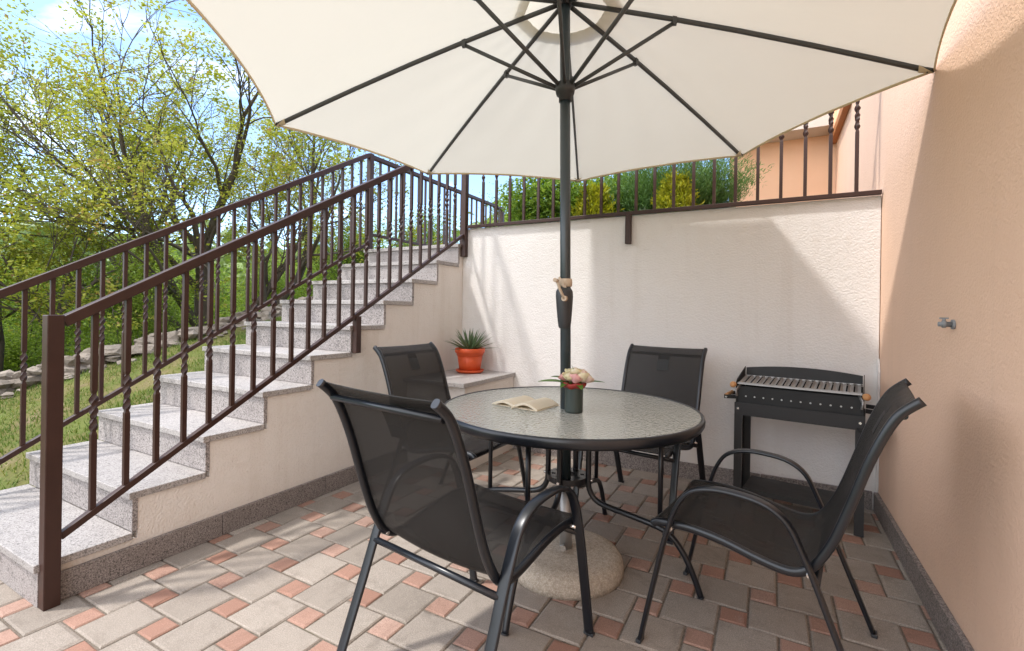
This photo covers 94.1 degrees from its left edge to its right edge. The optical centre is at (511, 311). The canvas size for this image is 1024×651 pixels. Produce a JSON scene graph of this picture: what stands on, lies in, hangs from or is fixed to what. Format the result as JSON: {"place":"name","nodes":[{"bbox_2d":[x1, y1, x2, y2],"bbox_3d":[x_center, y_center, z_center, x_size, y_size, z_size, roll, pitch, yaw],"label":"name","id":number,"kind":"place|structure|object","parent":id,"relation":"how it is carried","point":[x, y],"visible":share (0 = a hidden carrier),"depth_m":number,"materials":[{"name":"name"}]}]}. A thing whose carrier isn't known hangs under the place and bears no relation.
{"place":"outdoors","nodes":[
{"label":"outdoors","id":0,"kind":"place"},
{"bbox_2d":[0,253,281,489],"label":"ground","id":1,"kind":"structure","parent":0,"point":[10,475],"depth_m":4.24,"materials":[{"name":"green plant"}]},
{"bbox_2d":[2,304,89,371],"bbox_3d":[-8.704,0.984,8.430,3.081,2.501,2.684,1,0,-13],"label":"bush","id":2,"kind":"object","parent":1,"relation":"on","point":[12,361],"visible":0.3,"depth_m":8.22,"materials":[{"name":"green plant"}]},
{"bbox_2d":[3,262,106,362],"bbox_3d":[-12.858,0.945,12.125,5.898,5.002,5.603,1,0,22],"label":"young tree","id":3,"kind":"object","parent":1,"relation":"on","point":[67,332],"visible":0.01,"depth_m":12.76,"materials":[{"name":"green plant"}]},
{"bbox_2d":[2,259,110,350],"bbox_3d":[-14.574,1.069,15.652,6.391,5.940,6.726,1,0,14],"label":"young tree","id":4,"kind":"object","parent":1,"relation":"on","point":[69,310],"depth_m":15.75,"materials":[{"name":"green plant"}]},
{"bbox_2d":[0,248,120,370],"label":"young tree","id":5,"kind":"object","parent":1,"relation":"on","point":[17,314],"visible":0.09,"depth_m":10.01,"materials":[{"name":"green plant"}]},
{"bbox_2d":[6,232,206,362],"bbox_3d":[-6.173,0.038,7.506,2.633,2.529,2.732,1,0,28],"label":"young tree","id":6,"kind":"object","parent":1,"relation":"on","point":[137,304],"visible":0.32,"depth_m":7.24,"materials":[{"name":"green plant"}]},
{"bbox_2d":[0,146,223,374],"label":"tree","id":7,"kind":"object","parent":1,"relation":"on","point":[69,251],"visible":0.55,"depth_m":6.79,"materials":[{"name":"green plant"}]},
{"bbox_2d":[80,287,192,348],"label":"young tree","id":8,"kind":"object","parent":1,"relation":"on","point":[177,316],"visible":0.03,"depth_m":10.70,"materials":[{"name":"green plant"}]},
{"bbox_2d":[0,296,312,398],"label":"rubble wall","id":9,"kind":"structure","parent":1,"relation":"on","point":[10,381],"depth_m":5.65,"materials":[{"name":"stone"}]},
{"bbox_2d":[89,259,250,346],"bbox_3d":[-11.657,0.707,17.555,7.033,5.315,5.940,1,0,7],"label":"young tree","id":10,"kind":"object","parent":1,"relation":"on","point":[220,293],"visible":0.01,"depth_m":17.49,"materials":[{"name":"green plant"}]},
{"bbox_2d":[71,242,269,349],"bbox_3d":[-9.062,0.174,13.313,6.022,4.690,5.875,1,0,26],"label":"young tree","id":11,"kind":"object","parent":1,"relation":"on","point":[221,295],"visible":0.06,"depth_m":13.45,"materials":[{"name":"green plant"}]},
{"bbox_2d":[0,0,452,338],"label":"oak tree","id":12,"kind":"object","parent":1,"relation":"on","point":[162,145],"visible":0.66,"depth_m":7.42,"materials":[{"name":"green plant"}]},
{"bbox_2d":[213,284,245,316],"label":"young tree","id":13,"kind":"object","parent":1,"relation":"on","point":[229,299],"depth_m":20.98,"materials":[{"name":"green plant"}]},
{"bbox_2d":[213,255,320,322],"bbox_3d":[-5.809,-0.228,11.751,2.873,2.657,3.195,1,0,-13],"label":"young tree","id":14,"kind":"object","parent":1,"relation":"on","point":[278,289],"visible":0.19,"depth_m":11.49,"materials":[{"name":"green plant"}]},
{"bbox_2d":[0,196,549,347],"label":"hillside wood","id":15,"kind":"object","parent":1,"relation":"on","point":[224,263],"visible":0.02,"depth_m":22.58,"materials":[{"name":"green plant"}]},
{"bbox_2d":[236,238,329,309],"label":"young tree","id":16,"kind":"object","parent":1,"relation":"on","point":[296,265],"visible":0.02,"depth_m":15.66,"materials":[{"name":"green plant"}]},
{"bbox_2d":[281,218,398,298],"bbox_3d":[-3.826,-1.108,10.969,3.013,2.501,3.315,1,0,-15],"label":"young tree","id":17,"kind":"object","parent":1,"relation":"on","point":[332,272],"visible":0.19,"depth_m":10.81,"materials":[{"name":"green plant"}]},
{"bbox_2d":[283,211,404,297],"bbox_3d":[-4.141,-1.026,13.661,4.227,3.595,4.619,1,0,-45],"label":"young tree","id":18,"kind":"object","parent":1,"relation":"on","point":[355,245],"visible":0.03,"depth_m":13.10,"materials":[{"name":"green plant"}]},
{"bbox_2d":[375,205,470,247],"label":"young tree","id":19,"kind":"object","parent":1,"relation":"on","point":[434,229],"visible":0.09,"depth_m":14.64,"materials":[{"name":"green plant"}]},
{"bbox_2d":[472,182,522,227],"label":"young tree","id":20,"kind":"object","parent":1,"relation":"on","point":[493,207],"visible":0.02,"depth_m":14.59,"materials":[{"name":"green plant"}]},
{"bbox_2d":[462,195,881,509],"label":"back wall","id":21,"kind":"structure","parent":1,"relation":"on","point":[734,291],"depth_m":3.22,"materials":[{"name":"white paint"}]},
{"bbox_2d":[466,101,881,243],"bbox_3d":[0.886,-1.062,3.462,2.890,1.142,0.045,1,0,28],"label":"terrace railing","id":22,"kind":"object","parent":21,"relation":"attached to","point":[713,205],"visible":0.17,"depth_m":3.26,"materials":[{"name":"brown metal"}]},
{"bbox_2d":[730,0,1023,650],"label":"house","id":23,"kind":"structure","parent":1,"relation":"on","point":[941,156],"depth_m":1.67,"materials":[{"name":"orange paint"}]},
{"bbox_2d":[938,317,955,328],"bbox_3d":[1.526,0.042,1.675,0.043,0.041,0.034,1,0,28],"label":"wall tap","id":24,"kind":"object","parent":23,"relation":"attached to","point":[943,323],"depth_m":1.67,"materials":[{"name":"grey metal"}]},
{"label":"terrace","id":25,"kind":"structure","parent":1,"relation":"on","visible":0},
{"bbox_2d":[498,177,589,225],"bbox_3d":[0.323,-1.053,4.669,1.094,0.921,0.842,1,0,28],"label":"leafy shrub","id":26,"kind":"object","parent":25,"relation":"on","point":[531,202],"visible":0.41,"depth_m":4.47,"materials":[{"name":"green plant"}]},
{"bbox_2d":[547,173,645,216],"bbox_3d":[0.981,-1.072,4.894,1.288,0.980,0.999,1,0,28],"label":"broadleaf bush","id":27,"kind":"object","parent":25,"relation":"on","point":[607,183],"visible":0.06,"depth_m":4.57,"materials":[{"name":"green plant"}]},
{"bbox_2d":[571,179,624,220],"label":"golden conifer","id":28,"kind":"object","parent":25,"relation":"on","point":[593,199],"visible":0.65,"depth_m":4.23,"materials":[{"name":"yellow plant"}]},
{"bbox_2d":[650,168,704,213],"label":"upright conifer","id":29,"kind":"object","parent":25,"relation":"on","point":[683,193],"visible":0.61,"depth_m":3.82,"materials":[{"name":"yellow plant"}]},
{"bbox_2d":[592,154,773,214],"bbox_3d":[1.525,-1.030,4.390,1.492,0.911,1.499,1,0,-10],"label":"rosemary bush","id":30,"kind":"object","parent":25,"relation":"on","point":[704,183],"visible":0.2,"depth_m":4.03,"materials":[{"name":"green plant"}]},
{"bbox_2d":[0,0,728,254],"label":"sky","id":31,"kind":"structure","parent":0,"point":[52,16],"materials":[{"name":"blue"}]},
{"bbox_2d":[0,448,947,650],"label":"patio","id":32,"kind":"structure","parent":0,"point":[286,580],"depth_m":1.86,"materials":[{"name":"beige tile"},{"name":"red brick pavers"}]},
{"bbox_2d":[0,243,462,607],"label":"staircase","id":33,"kind":"structure","parent":32,"relation":"on","point":[279,444],"depth_m":2.63,"materials":[{"name":"paint"}]},
{"bbox_2d":[0,153,504,464],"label":"stair railing","id":34,"kind":"object","parent":33,"relation":"attached to","point":[23,286],"visible":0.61,"depth_m":3.28,"materials":[{"name":"brown metal"}]},
{"bbox_2d":[38,165,468,610],"bbox_3d":[-1.065,-0.277,2.971,0.049,2.780,2.753,1,0,28],"label":"stair railing","id":35,"kind":"object","parent":32,"relation":"on","point":[52,532],"visible":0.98,"depth_m":2.19,"materials":[{"name":"brown metal"}]},
{"bbox_2d":[373,342,524,494],"bbox_3d":[-0.349,0.664,2.724,0.751,0.927,0.573,1,0,31],"label":"garden chair","id":36,"kind":"object","parent":32,"relation":"on","point":[417,371],"visible":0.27,"depth_m":2.81,"materials":[{"name":"fabric"}]},
{"bbox_2d":[316,379,594,650],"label":"garden chair","id":37,"kind":"object","parent":32,"relation":"on","point":[420,488],"visible":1,"depth_m":1.37,"materials":[{"name":"fabric"}]},
{"bbox_2d":[445,369,514,468],"bbox_3d":[-0.392,0.821,3.729,0.538,0.646,0.753,1,0,28],"label":"plant ledge","id":38,"kind":"object","parent":32,"relation":"on","point":[459,384],"visible":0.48,"depth_m":3.59,"materials":[{"name":"paint"}]},
{"bbox_2d":[445,330,496,373],"bbox_3d":[-0.343,0.315,3.897,0.433,0.368,0.432,1,0,28],"label":"flowerpot","id":39,"kind":"object","parent":38,"relation":"on","point":[470,352],"visible":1,"depth_m":3.82,"materials":[{"name":"ceramic"}]},
{"bbox_2d":[186,0,956,600],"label":"patio umbrella","id":40,"kind":"object","parent":32,"relation":"on","point":[564,92],"visible":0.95,"depth_m":2.24,"materials":[{"name":"fabric"}]},
{"bbox_2d":[444,386,705,635],"bbox_3d":[0.253,0.784,2.170,1.173,0.709,1.173,1,0,28],"label":"round table","id":41,"kind":"object","parent":32,"relation":"on","point":[611,420],"visible":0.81,"depth_m":1.95,"materials":[{"name":"grey glass"}]},
{"bbox_2d":[492,395,558,411],"bbox_3d":[0.055,0.416,2.186,0.254,0.028,0.204,1,0,37],"label":"open book","id":42,"kind":"object","parent":41,"relation":"on","point":[524,402],"visible":1,"depth_m":2.15,"materials":[{"name":"paper"}]},
{"bbox_2d":[563,381,586,413],"bbox_3d":[0.266,0.368,2.052,0.107,0.130,0.106,1,0,28],"label":"vase","id":43,"kind":"object","parent":41,"relation":"on","point":[573,398],"visible":0.9,"depth_m":2.02,"materials":[{"name":"grey ceramic"}]},
{"bbox_2d":[538,367,601,389],"bbox_3d":[0.256,0.309,2.037,0.266,0.160,0.146,1,0,-17],"label":"bouquet","id":44,"kind":"object","parent":43,"relation":"in","point":[575,375],"visible":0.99,"depth_m":2.02,"materials":[{"name":"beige plant"}]},
{"bbox_2d":[573,344,707,544],"bbox_3d":[0.784,0.681,2.801,0.573,0.927,0.751,1,0,36],"label":"garden chair","id":45,"kind":"object","parent":32,"relation":"on","point":[675,374],"visible":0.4,"depth_m":2.96,"materials":[{"name":"fabric"}]},
{"bbox_2d":[635,378,926,650],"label":"garden chair","id":46,"kind":"object","parent":32,"relation":"on","point":[770,534],"visible":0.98,"depth_m":1.58,"materials":[{"name":"fabric"}]},
{"bbox_2d":[724,366,875,537],"bbox_3d":[1.623,0.744,2.713,0.750,0.822,0.328,1,0,37],"label":"charcoal grill","id":47,"kind":"object","parent":32,"relation":"on","point":[807,395],"visible":0.9,"depth_m":2.71,"materials":[{"name":"metal"}]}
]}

